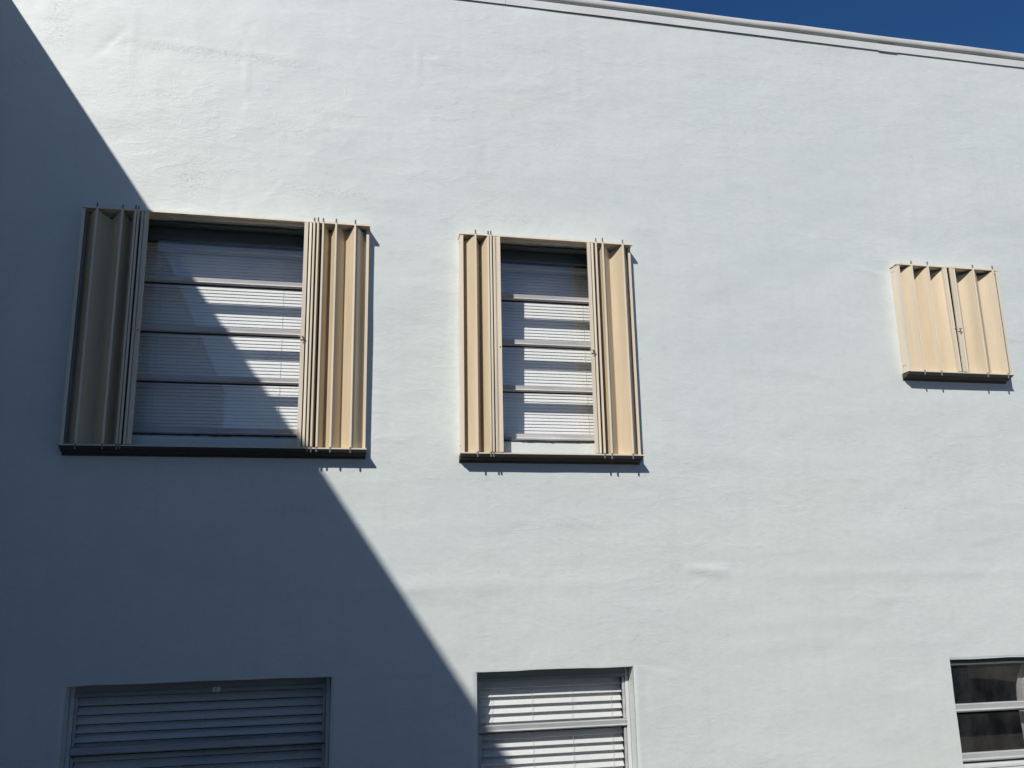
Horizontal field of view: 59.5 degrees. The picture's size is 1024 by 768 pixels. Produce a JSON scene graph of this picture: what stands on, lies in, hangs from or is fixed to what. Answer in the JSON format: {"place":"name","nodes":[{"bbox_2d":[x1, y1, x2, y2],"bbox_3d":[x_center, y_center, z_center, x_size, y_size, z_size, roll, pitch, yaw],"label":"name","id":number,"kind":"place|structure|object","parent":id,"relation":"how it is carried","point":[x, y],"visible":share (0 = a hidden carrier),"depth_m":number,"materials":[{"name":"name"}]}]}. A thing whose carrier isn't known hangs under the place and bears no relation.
{"place":"outdoors","nodes":[
{"label":"outdoors","id":0,"kind":"place"},
{"bbox_2d":[0,0,1023,767],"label":"apartment building","id":1,"kind":"structure","parent":0,"point":[794,538],"depth_m":5.31,"materials":[{"name":"paint"}]},
{"bbox_2d":[64,677,330,767],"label":"window","id":2,"kind":"structure","parent":1,"relation":"in","point":[320,682],"depth_m":4.58,"materials":[{"name":"white paint"}]},
{"bbox_2d":[73,689,322,767],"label":"window blind","id":3,"kind":"object","parent":1,"relation":"attached to","point":[302,761],"depth_m":4.63,"materials":[{"name":"white plastic"}]},
{"bbox_2d":[58,203,369,458],"bbox_3d":[-1.577,-0.291,4.921,1.558,1.384,0.110,2,-14,-12],"label":"accordion shutter","id":4,"kind":"object","parent":1,"relation":"attached to","point":[331,422],"visible":1,"depth_m":4.90,"materials":[{"name":"beige metal"}]},
{"bbox_2d":[213,687,219,691],"bbox_3d":[-1.524,1.576,4.623,0.038,0.023,0.003,2,-14,-12],"label":"paper label","id":5,"kind":"object","parent":1,"relation":"attached to","point":[216,689],"visible":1,"depth_m":4.62,"materials":[{"name":"white"}]},
{"bbox_2d":[133,242,303,428],"bbox_3d":[-1.646,-0.255,5.157,1.209,1.140,0.078,2,-14,-12],"label":"window blind","id":6,"kind":"object","parent":1,"relation":"attached to","point":[164,399],"depth_m":5.14,"materials":[{"name":"white plastic"}]},
{"bbox_2d":[111,218,330,435],"bbox_3d":[-1.619,-0.304,5.037,1.275,1.221,0.116,2,-14,-12],"label":"window","id":7,"kind":"structure","parent":1,"relation":"in","point":[157,230],"depth_m":5.08,"materials":[{"name":"metal"}]},
{"bbox_2d":[479,243,609,441],"bbox_3d":[0.195,-0.243,5.427,0.887,1.211,0.116,2,-14,-12],"label":"window","id":8,"kind":"structure","parent":1,"relation":"in","point":[508,253],"depth_m":5.47,"materials":[{"name":"metal"}]},
{"bbox_2d":[501,263,593,434],"bbox_3d":[0.168,-0.199,5.547,0.821,1.140,0.078,2,-14,-12],"label":"window blind","id":9,"kind":"object","parent":1,"relation":"attached to","point":[565,363],"depth_m":5.55,"materials":[{"name":"white plastic"}]},
{"bbox_2d":[458,230,643,464],"bbox_3d":[0.225,-0.225,5.306,1.082,1.388,0.110,2,-14,-12],"label":"accordion shutter","id":10,"kind":"object","parent":1,"relation":"attached to","point":[481,387],"visible":1,"depth_m":5.29,"materials":[{"name":"beige metal"}]},
{"bbox_2d":[480,677,623,767],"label":"window blind","id":11,"kind":"object","parent":1,"relation":"attached to","point":[592,748],"depth_m":5.00,"materials":[{"name":"white plastic"}]},
{"bbox_2d":[477,667,631,767],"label":"window","id":12,"kind":"structure","parent":1,"relation":"in","point":[566,673],"depth_m":4.99,"materials":[{"name":"white paint"}]},
{"bbox_2d":[889,261,1013,383],"bbox_3d":[2.925,-0.415,5.953,0.776,0.805,0.110,2,-14,-12],"label":"accordion shutter","id":13,"kind":"object","parent":1,"relation":"attached to","point":[927,338],"visible":1,"depth_m":5.94,"materials":[{"name":"beige metal"}]},
{"bbox_2d":[950,657,1023,762],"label":"window","id":14,"kind":"structure","parent":1,"relation":"in","point":[1003,706],"depth_m":5.46,"materials":[{"name":"grey metal"}]},
{"bbox_2d":[1016,664,1023,737],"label":"curtain","id":15,"kind":"object","parent":1,"relation":"hanging from","point":[1020,687],"visible":0.87,"depth_m":5.64,"materials":[{"name":"white fabric"}]},
{"bbox_2d":[603,0,1023,53],"label":"sky","id":16,"kind":"structure","parent":0,"point":[986,24],"materials":[{"name":"blue"}]}
]}

